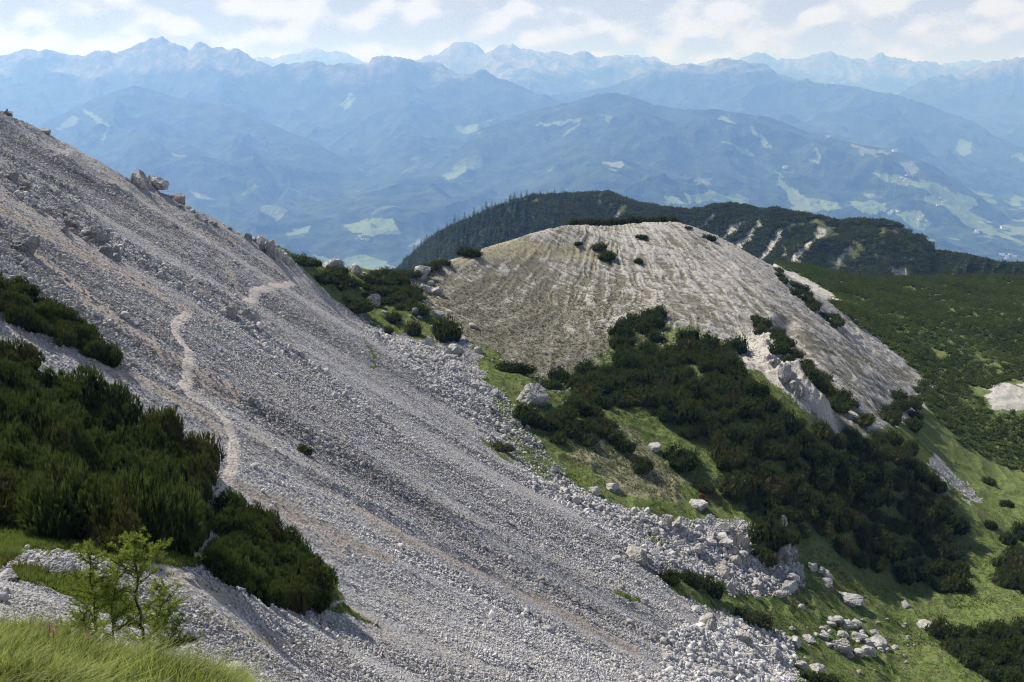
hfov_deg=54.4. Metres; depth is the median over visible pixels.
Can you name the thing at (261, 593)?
dwarf pine
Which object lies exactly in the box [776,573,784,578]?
boulder
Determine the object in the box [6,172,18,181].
boulder
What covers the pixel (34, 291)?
dwarf pine
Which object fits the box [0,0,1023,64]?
sky
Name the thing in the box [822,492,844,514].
dwarf pine
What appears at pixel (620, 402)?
dwarf pine
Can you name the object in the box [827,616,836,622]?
boulder
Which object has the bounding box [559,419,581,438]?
dwarf pine
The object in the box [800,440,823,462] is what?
dwarf pine
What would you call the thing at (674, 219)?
dwarf pine
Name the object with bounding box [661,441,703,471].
dwarf pine
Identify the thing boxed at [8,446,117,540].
dwarf pine
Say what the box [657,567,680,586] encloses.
dwarf pine
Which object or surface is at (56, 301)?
dwarf pine
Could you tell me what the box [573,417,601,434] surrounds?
dwarf pine
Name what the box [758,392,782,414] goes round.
dwarf pine
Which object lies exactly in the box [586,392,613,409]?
dwarf pine
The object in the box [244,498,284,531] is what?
dwarf pine
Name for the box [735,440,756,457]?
dwarf pine
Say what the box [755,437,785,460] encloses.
dwarf pine
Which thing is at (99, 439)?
dwarf pine
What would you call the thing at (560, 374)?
dwarf pine
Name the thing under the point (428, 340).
boulder
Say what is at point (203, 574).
boulder
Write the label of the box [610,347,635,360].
dwarf pine
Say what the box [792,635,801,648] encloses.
boulder
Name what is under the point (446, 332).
dwarf pine
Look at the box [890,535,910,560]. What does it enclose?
dwarf pine
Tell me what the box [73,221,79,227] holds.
boulder
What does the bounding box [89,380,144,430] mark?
dwarf pine
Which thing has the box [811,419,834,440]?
dwarf pine
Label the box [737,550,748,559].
boulder
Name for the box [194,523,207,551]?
dwarf pine
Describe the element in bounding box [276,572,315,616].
dwarf pine
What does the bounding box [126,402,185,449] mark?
dwarf pine
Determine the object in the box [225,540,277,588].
dwarf pine
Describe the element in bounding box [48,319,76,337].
dwarf pine
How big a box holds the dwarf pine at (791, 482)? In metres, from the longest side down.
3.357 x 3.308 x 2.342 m
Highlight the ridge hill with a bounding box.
[411,192,1019,275]
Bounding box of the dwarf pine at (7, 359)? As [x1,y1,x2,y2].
[0,350,15,377]
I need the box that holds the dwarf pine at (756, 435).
[739,423,766,445]
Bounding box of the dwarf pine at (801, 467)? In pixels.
[785,458,811,479]
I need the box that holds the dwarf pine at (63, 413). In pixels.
[39,398,65,418]
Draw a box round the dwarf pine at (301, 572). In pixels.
[279,560,318,589]
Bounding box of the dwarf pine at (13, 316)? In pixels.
[1,304,36,325]
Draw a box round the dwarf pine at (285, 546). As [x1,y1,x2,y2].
[271,539,300,557]
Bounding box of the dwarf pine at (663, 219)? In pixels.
[656,214,667,222]
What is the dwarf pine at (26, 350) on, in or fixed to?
on the ground at (970, 465)
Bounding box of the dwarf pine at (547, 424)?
[531,413,561,431]
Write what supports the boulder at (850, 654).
on the ground at (970, 465)
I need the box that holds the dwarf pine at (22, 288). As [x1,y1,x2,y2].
[8,282,29,296]
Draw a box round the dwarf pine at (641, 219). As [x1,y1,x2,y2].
[637,215,648,223]
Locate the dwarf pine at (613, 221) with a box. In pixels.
[607,216,620,225]
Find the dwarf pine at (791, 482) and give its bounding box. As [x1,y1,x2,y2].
[782,475,796,491]
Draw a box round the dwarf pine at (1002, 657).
[987,643,1023,669]
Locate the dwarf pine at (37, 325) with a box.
[19,310,47,333]
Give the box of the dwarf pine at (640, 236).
[635,234,647,238]
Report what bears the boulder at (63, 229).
on the ground at (970, 465)
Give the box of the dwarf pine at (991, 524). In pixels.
[983,519,997,529]
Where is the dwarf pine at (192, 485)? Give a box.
[164,478,203,505]
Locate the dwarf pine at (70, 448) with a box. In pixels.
[32,437,79,462]
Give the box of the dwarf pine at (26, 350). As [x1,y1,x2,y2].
[3,333,46,367]
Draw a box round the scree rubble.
[0,130,982,681]
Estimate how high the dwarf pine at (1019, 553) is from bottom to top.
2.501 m
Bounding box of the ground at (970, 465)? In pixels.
[0,113,1023,681]
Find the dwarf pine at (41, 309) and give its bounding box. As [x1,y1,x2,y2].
[29,301,50,319]
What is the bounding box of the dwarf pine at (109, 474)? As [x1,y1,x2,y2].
[98,470,143,485]
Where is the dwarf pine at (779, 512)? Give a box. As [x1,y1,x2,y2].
[762,502,797,522]
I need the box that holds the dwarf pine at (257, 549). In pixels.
[232,544,266,563]
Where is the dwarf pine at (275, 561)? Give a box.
[262,550,279,570]
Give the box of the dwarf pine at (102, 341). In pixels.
[76,332,112,356]
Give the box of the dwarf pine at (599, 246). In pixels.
[591,241,608,250]
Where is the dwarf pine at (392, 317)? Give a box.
[384,309,402,322]
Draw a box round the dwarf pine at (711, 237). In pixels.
[702,234,717,240]
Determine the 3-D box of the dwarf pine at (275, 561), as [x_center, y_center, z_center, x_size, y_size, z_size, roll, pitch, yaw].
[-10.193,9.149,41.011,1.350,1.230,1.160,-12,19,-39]
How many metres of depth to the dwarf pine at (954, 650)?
96.11 m
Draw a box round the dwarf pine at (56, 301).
[47,298,64,308]
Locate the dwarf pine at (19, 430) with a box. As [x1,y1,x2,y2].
[0,418,35,451]
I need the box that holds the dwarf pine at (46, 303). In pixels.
[35,297,57,313]
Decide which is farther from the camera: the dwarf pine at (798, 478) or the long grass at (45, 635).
the dwarf pine at (798, 478)
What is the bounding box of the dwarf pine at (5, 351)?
[0,338,20,364]
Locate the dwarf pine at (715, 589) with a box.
[698,570,725,599]
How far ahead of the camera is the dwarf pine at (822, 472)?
115.70 m
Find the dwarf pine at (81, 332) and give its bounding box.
[53,321,88,338]
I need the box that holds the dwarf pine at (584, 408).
[562,394,595,416]
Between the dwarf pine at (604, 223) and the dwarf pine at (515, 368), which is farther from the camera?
the dwarf pine at (604, 223)
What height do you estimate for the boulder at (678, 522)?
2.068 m
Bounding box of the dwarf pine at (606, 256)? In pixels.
[597,250,616,261]
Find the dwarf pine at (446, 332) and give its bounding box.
[430,313,463,343]
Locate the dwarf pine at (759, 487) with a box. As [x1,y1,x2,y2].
[734,466,763,494]
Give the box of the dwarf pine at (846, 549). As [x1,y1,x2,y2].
[831,536,858,557]
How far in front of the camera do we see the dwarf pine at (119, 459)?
39.15 m
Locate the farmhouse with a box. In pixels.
[1000,225,1009,229]
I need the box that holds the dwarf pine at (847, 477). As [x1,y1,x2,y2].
[833,464,865,489]
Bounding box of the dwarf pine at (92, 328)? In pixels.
[80,322,100,341]
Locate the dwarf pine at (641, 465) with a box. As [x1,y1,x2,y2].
[630,455,654,473]
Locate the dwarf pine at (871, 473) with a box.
[855,461,878,481]
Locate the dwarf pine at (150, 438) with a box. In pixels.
[114,418,168,453]
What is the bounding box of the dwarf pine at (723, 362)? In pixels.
[710,351,744,373]
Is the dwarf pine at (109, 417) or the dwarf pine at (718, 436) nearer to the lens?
the dwarf pine at (109, 417)
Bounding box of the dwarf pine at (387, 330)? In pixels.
[383,326,394,334]
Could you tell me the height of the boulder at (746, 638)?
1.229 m
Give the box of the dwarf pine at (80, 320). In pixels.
[66,316,87,328]
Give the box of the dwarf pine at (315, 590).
[289,577,320,609]
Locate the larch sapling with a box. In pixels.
[38,527,203,652]
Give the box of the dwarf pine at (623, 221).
[616,218,628,224]
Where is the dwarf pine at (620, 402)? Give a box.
[607,391,633,407]
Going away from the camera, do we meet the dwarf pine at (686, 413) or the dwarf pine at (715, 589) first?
the dwarf pine at (715, 589)
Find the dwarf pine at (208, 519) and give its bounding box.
[189,493,214,539]
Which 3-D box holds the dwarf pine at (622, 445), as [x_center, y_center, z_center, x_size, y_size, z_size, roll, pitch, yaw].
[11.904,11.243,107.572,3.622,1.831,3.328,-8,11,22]
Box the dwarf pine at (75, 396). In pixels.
[41,382,82,407]
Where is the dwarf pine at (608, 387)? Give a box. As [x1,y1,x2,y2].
[583,378,615,395]
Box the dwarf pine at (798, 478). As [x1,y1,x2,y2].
[780,468,806,487]
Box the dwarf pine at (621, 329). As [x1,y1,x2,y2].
[607,321,635,338]
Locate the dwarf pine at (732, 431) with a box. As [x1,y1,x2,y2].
[720,421,753,444]
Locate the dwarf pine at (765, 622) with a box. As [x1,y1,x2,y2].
[754,610,773,630]
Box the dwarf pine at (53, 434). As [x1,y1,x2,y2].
[27,397,95,460]
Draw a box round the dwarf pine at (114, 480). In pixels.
[100,466,146,494]
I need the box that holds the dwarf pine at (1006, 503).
[999,499,1014,507]
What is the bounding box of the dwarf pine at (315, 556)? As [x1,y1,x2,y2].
[299,550,323,571]
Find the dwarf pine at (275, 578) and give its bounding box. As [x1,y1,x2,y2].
[270,571,286,599]
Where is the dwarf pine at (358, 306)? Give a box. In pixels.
[342,295,376,313]
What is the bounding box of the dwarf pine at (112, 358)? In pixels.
[99,347,123,367]
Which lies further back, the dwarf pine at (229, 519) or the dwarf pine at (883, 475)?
the dwarf pine at (883, 475)
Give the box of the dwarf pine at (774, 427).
[757,411,784,438]
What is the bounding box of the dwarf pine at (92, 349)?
[75,338,104,359]
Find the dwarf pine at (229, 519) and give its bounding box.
[211,501,254,536]
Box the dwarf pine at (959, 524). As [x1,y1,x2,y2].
[936,510,971,535]
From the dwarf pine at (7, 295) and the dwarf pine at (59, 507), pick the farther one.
the dwarf pine at (7, 295)
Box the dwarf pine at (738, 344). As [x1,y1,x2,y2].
[722,333,749,354]
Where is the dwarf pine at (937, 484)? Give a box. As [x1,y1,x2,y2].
[924,470,948,493]
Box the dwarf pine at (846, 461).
[835,450,858,471]
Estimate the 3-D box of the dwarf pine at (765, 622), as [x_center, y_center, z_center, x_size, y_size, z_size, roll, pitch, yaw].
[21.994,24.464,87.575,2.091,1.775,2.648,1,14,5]
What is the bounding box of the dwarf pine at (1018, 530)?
[1010,520,1023,541]
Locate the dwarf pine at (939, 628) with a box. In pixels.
[924,614,960,639]
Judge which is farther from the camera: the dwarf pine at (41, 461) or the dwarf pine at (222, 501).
the dwarf pine at (222, 501)
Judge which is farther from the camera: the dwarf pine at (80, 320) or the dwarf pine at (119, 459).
the dwarf pine at (80, 320)
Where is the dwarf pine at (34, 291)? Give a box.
[6,275,40,298]
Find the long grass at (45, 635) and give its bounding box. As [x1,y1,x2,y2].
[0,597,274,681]
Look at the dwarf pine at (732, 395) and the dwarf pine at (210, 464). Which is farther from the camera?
the dwarf pine at (732, 395)
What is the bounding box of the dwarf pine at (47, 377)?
[18,356,57,388]
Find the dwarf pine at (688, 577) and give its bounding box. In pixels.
[678,568,702,589]
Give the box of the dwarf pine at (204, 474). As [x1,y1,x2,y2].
[176,449,219,503]
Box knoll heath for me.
[407,222,923,500]
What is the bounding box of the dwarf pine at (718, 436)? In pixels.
[704,428,729,449]
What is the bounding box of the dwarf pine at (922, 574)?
[901,561,932,582]
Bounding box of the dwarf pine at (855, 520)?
[841,507,862,529]
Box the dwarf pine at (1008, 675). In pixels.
[995,665,1023,681]
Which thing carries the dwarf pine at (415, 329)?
on the ground at (970, 465)
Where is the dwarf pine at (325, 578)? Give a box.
[293,553,338,594]
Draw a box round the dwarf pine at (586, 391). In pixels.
[569,382,604,398]
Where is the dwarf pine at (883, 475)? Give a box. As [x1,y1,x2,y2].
[872,465,895,485]
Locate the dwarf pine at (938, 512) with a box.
[921,494,948,519]
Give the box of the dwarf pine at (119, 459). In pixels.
[80,443,135,476]
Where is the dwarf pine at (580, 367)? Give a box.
[573,358,600,374]
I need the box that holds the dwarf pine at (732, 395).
[723,386,745,403]
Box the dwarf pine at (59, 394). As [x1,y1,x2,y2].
[33,380,65,405]
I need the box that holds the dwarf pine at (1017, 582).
[1009,567,1023,593]
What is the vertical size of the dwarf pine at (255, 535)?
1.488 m
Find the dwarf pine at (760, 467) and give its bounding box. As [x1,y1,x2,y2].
[751,458,786,480]
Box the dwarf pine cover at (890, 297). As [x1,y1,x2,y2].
[773,260,1023,471]
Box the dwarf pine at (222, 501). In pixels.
[208,485,249,517]
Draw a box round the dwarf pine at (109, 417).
[84,402,121,433]
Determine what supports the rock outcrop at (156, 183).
on the ground at (970, 465)
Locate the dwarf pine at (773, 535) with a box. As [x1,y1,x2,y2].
[748,509,789,552]
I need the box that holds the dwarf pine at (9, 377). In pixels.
[0,354,35,393]
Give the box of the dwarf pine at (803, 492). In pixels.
[792,483,825,509]
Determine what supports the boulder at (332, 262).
on the ground at (970, 465)
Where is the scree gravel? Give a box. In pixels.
[0,111,982,681]
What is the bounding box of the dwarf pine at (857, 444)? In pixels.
[846,434,865,451]
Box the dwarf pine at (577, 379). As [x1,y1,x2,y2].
[563,372,592,388]
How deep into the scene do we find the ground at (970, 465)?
99.81 m
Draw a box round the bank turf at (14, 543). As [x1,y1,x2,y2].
[0,339,617,673]
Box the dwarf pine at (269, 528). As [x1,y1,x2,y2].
[245,507,280,540]
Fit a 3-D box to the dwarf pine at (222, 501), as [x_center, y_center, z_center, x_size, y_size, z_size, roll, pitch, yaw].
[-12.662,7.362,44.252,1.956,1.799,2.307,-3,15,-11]
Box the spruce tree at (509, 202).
[505,193,513,205]
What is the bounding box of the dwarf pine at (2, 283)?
[0,276,5,289]
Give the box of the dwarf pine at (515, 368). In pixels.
[493,360,539,374]
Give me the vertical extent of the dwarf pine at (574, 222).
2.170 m
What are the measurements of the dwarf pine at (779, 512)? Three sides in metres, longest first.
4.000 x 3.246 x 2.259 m
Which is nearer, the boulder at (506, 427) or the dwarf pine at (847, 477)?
the boulder at (506, 427)
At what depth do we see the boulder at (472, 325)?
135.29 m
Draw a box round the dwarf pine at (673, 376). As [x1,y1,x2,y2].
[661,367,691,388]
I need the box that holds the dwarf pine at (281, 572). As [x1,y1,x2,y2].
[274,565,287,582]
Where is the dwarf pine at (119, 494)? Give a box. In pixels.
[90,474,154,523]
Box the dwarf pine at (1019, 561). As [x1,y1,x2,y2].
[1014,556,1023,567]
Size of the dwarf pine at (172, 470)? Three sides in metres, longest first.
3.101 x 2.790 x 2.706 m
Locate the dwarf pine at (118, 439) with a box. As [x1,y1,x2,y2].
[104,425,139,453]
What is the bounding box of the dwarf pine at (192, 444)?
[175,428,226,470]
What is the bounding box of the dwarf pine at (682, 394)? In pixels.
[669,384,694,406]
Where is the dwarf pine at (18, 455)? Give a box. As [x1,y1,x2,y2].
[0,426,44,473]
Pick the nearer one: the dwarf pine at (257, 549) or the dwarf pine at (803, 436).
the dwarf pine at (257, 549)
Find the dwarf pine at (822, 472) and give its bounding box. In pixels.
[807,459,834,482]
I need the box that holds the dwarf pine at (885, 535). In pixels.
[867,520,894,545]
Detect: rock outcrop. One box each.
[1,109,12,116]
[10,176,31,191]
[125,174,146,188]
[128,170,168,192]
[259,236,282,261]
[281,252,295,267]
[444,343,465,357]
[706,531,731,547]
[733,527,749,548]
[766,353,780,364]
[777,543,792,563]
[778,362,793,383]
[790,380,805,399]
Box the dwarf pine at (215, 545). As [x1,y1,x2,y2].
[202,535,234,555]
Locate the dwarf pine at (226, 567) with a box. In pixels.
[196,542,253,586]
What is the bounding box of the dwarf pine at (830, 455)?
[810,445,842,467]
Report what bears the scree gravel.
on the ground at (970, 465)
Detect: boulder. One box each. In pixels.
[0,568,17,580]
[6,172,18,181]
[9,232,40,254]
[40,128,50,134]
[42,557,75,575]
[52,205,66,213]
[60,226,67,232]
[63,219,73,227]
[63,614,88,625]
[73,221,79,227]
[82,236,89,241]
[84,225,102,242]
[98,245,113,257]
[102,233,109,242]
[112,253,121,260]
[168,221,177,226]
[171,193,185,204]
[183,572,194,581]
[187,283,197,291]
[196,628,203,633]
[200,571,205,577]
[220,308,226,315]
[224,305,237,319]
[230,661,245,671]
[240,325,251,330]
[241,306,259,323]
[244,233,251,241]
[260,630,269,637]
[322,258,343,268]
[348,263,361,275]
[367,294,380,306]
[411,307,418,314]
[414,265,430,280]
[420,284,430,293]
[422,336,434,345]
[427,280,434,285]
[431,309,444,318]
[432,286,442,296]
[469,322,477,328]
[470,382,477,387]
[474,346,481,352]
[490,388,500,396]
[502,425,509,430]
[516,383,548,405]
[550,465,559,471]
[570,495,580,503]
[589,486,600,495]
[606,482,618,491]
[626,545,647,565]
[640,597,649,604]
[647,442,661,451]
[662,514,672,526]
[673,516,681,528]
[677,526,687,535]
[689,499,707,510]
[690,546,702,554]
[691,605,701,612]
[695,543,704,554]
[698,613,716,631]
[706,538,716,546]
[707,645,714,650]
[713,669,721,676]
[717,522,729,531]
[717,565,730,578]
[724,671,736,679]
[726,578,736,594]
[727,546,737,554]
[728,667,737,674]
[731,555,741,564]
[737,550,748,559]
[737,632,752,645]
[741,625,751,630]
[745,663,753,672]
[748,648,758,654]
[750,577,761,588]
[751,590,760,599]
[756,634,764,640]
[757,628,769,636]
[770,647,783,660]
[773,590,784,597]
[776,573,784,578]
[781,515,787,526]
[782,580,797,593]
[787,572,799,582]
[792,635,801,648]
[795,660,807,670]
[798,604,805,609]
[802,634,815,643]
[808,562,817,571]
[809,663,824,673]
[817,567,823,573]
[819,632,829,640]
[821,578,832,589]
[822,569,832,578]
[826,621,836,626]
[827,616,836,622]
[831,638,851,651]
[834,615,842,623]
[837,630,848,637]
[839,591,863,606]
[842,619,854,628]
[846,651,854,658]
[851,631,862,640]
[852,618,861,627]
[854,648,865,657]
[861,645,875,656]
[862,638,875,647]
[869,629,878,634]
[870,634,886,646]
[874,642,882,647]
[901,600,911,608]
[916,619,931,628]
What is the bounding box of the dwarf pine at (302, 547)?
[277,536,313,556]
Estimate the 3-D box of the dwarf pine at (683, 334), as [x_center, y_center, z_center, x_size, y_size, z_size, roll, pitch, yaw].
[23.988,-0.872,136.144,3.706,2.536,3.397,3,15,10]
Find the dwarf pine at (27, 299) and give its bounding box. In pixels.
[9,288,32,307]
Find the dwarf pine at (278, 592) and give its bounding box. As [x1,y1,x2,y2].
[268,580,286,607]
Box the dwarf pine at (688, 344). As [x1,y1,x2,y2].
[673,335,702,352]
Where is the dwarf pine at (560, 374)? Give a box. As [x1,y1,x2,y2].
[546,365,571,383]
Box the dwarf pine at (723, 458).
[706,439,744,473]
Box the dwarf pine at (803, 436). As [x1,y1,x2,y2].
[785,424,813,444]
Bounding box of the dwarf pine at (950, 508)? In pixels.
[929,497,957,520]
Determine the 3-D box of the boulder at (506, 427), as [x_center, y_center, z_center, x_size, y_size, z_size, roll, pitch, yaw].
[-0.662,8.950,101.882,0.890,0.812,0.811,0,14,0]
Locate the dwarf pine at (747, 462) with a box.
[731,449,756,476]
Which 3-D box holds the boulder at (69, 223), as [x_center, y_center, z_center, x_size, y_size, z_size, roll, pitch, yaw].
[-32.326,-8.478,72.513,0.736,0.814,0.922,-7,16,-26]
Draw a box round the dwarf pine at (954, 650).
[945,638,971,657]
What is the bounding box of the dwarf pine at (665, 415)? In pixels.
[649,405,675,422]
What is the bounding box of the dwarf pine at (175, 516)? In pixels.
[112,454,208,557]
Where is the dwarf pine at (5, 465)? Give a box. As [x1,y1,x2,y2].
[0,460,23,488]
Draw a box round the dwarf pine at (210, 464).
[194,451,219,485]
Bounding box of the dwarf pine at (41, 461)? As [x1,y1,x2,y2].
[15,446,92,480]
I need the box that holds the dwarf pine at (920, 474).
[905,458,930,483]
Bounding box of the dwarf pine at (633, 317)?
[625,311,650,327]
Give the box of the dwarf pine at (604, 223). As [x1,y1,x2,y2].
[595,217,607,225]
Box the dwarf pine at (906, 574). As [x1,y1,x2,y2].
[890,562,917,585]
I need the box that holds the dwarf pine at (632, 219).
[626,216,638,223]
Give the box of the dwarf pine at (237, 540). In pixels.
[207,531,251,547]
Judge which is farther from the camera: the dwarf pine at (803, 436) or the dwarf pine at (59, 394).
the dwarf pine at (803, 436)
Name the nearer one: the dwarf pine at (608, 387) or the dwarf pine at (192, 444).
the dwarf pine at (192, 444)
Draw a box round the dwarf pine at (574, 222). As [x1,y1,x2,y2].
[568,218,580,224]
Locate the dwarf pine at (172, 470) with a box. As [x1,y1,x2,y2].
[139,441,184,487]
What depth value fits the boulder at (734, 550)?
97.85 m
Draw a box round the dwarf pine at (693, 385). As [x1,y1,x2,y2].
[681,373,709,400]
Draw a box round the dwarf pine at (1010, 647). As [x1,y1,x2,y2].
[994,638,1015,652]
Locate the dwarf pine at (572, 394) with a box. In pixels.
[561,391,585,403]
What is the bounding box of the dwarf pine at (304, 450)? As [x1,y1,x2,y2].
[296,443,313,455]
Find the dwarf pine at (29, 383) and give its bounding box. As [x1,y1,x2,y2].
[5,376,45,405]
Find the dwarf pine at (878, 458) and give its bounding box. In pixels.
[863,448,886,470]
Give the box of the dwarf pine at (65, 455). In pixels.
[25,444,77,472]
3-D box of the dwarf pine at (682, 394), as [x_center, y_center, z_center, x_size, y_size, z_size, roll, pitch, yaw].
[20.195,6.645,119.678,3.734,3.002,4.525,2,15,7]
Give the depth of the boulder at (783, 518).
105.02 m
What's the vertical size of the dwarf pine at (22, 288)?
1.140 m
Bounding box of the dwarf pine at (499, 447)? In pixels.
[492,442,516,451]
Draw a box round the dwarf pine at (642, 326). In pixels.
[629,316,655,334]
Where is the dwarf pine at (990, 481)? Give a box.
[981,476,997,485]
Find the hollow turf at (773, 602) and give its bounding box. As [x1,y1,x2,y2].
[277,246,1023,681]
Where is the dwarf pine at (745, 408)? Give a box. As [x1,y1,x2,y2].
[729,393,765,419]
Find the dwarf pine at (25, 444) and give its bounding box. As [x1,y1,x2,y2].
[10,435,34,455]
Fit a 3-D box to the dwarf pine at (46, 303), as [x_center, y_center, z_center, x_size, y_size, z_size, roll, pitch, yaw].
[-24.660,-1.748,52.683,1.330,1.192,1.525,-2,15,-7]
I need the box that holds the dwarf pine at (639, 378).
[622,369,648,386]
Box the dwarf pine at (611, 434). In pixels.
[597,423,625,441]
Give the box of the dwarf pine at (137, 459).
[111,441,166,483]
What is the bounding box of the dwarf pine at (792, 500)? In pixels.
[781,488,802,509]
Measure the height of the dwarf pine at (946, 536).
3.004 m
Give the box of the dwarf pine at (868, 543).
[852,530,880,553]
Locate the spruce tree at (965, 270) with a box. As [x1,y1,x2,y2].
[963,262,969,272]
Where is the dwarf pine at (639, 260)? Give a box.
[633,258,643,263]
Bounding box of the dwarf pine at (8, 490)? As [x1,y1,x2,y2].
[0,466,24,527]
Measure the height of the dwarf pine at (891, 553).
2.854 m
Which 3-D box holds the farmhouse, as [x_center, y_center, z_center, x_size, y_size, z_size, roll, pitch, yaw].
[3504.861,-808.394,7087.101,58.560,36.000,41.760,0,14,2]
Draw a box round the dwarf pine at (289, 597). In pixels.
[281,582,294,608]
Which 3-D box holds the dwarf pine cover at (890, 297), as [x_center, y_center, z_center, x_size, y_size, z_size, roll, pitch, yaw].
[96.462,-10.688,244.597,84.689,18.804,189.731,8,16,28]
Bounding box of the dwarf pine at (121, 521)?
[81,498,144,554]
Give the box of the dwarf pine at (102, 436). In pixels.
[85,424,112,449]
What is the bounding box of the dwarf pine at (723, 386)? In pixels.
[711,374,736,396]
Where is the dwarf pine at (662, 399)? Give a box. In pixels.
[654,387,674,409]
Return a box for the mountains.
[0,36,1023,270]
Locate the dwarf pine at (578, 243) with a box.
[574,240,582,245]
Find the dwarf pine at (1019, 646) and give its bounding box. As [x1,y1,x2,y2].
[1005,635,1023,657]
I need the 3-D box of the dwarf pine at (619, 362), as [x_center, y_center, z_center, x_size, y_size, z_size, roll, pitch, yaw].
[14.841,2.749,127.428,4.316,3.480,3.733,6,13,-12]
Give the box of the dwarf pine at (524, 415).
[511,402,539,425]
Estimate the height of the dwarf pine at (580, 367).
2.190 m
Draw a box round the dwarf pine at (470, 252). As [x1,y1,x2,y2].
[453,246,483,257]
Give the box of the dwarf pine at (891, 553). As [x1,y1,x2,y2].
[873,541,902,565]
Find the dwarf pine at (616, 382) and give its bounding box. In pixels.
[603,372,625,389]
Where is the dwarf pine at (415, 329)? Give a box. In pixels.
[404,320,422,335]
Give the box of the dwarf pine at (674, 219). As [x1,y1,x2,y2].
[668,216,679,221]
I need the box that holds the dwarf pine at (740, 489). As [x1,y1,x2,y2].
[716,469,757,502]
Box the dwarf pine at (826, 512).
[817,503,844,527]
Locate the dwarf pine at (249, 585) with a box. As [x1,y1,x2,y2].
[237,564,258,596]
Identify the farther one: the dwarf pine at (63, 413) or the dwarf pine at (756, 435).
the dwarf pine at (756, 435)
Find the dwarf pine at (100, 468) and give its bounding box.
[84,462,116,478]
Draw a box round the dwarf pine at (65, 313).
[48,301,80,322]
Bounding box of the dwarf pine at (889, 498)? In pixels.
[872,479,896,507]
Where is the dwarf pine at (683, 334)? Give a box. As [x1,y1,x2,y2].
[674,326,700,341]
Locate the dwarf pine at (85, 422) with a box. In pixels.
[61,398,91,430]
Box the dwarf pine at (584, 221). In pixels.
[579,218,589,224]
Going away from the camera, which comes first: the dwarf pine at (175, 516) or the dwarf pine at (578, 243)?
the dwarf pine at (175, 516)
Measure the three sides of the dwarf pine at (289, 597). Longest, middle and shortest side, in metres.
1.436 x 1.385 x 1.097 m
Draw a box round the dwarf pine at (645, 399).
[624,384,657,407]
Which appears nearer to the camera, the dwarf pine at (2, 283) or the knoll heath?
the dwarf pine at (2, 283)
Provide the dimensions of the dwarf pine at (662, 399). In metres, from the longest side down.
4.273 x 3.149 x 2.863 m
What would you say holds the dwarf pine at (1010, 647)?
on the ground at (970, 465)
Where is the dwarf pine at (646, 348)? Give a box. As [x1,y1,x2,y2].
[632,341,660,355]
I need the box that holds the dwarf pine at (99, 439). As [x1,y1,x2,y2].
[57,411,114,464]
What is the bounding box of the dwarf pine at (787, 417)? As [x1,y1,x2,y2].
[774,408,797,429]
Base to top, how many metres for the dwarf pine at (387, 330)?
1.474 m
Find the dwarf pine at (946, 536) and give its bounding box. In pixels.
[921,522,953,544]
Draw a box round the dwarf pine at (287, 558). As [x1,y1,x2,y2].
[274,546,305,572]
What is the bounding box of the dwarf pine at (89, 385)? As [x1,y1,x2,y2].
[44,363,111,409]
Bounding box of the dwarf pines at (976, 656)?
[0,252,1023,680]
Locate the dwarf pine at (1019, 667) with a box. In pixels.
[1004,659,1023,678]
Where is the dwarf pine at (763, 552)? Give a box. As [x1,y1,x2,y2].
[748,542,780,567]
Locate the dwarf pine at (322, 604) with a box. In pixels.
[311,587,332,614]
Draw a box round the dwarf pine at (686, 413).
[672,399,706,425]
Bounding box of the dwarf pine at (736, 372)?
[724,361,747,380]
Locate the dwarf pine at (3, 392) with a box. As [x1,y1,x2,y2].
[0,381,22,415]
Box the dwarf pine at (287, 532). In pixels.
[276,524,304,547]
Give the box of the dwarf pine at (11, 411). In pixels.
[0,380,63,442]
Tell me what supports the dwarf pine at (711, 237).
on the ground at (970, 465)
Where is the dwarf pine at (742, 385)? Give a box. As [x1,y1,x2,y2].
[731,376,752,395]
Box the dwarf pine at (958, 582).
[941,570,973,592]
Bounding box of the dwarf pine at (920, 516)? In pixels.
[907,505,936,526]
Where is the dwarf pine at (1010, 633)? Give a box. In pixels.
[992,623,1022,642]
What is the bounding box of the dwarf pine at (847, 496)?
[824,482,854,506]
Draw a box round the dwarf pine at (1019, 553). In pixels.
[1006,546,1023,563]
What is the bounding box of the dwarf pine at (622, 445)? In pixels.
[608,437,636,453]
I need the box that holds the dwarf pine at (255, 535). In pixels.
[229,522,271,545]
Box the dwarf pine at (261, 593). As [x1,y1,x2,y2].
[247,559,273,607]
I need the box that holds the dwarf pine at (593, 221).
[587,217,601,225]
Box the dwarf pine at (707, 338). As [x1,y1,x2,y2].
[697,331,719,349]
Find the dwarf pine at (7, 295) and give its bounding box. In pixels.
[0,286,24,306]
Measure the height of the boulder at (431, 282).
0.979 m
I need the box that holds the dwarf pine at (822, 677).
[799,670,844,681]
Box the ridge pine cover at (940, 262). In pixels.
[395,189,1023,276]
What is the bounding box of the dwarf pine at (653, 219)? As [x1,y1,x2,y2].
[648,215,659,222]
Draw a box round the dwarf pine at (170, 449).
[148,440,190,469]
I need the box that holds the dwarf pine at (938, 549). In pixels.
[920,537,951,559]
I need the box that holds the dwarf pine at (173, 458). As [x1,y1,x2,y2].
[144,446,186,476]
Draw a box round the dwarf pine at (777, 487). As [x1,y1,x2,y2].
[756,469,792,498]
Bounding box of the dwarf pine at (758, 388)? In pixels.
[743,376,773,398]
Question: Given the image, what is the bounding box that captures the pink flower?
[49,629,57,650]
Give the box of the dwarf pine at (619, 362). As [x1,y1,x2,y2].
[610,350,641,369]
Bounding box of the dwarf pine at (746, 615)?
[732,605,758,624]
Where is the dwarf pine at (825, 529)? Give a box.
[810,518,835,537]

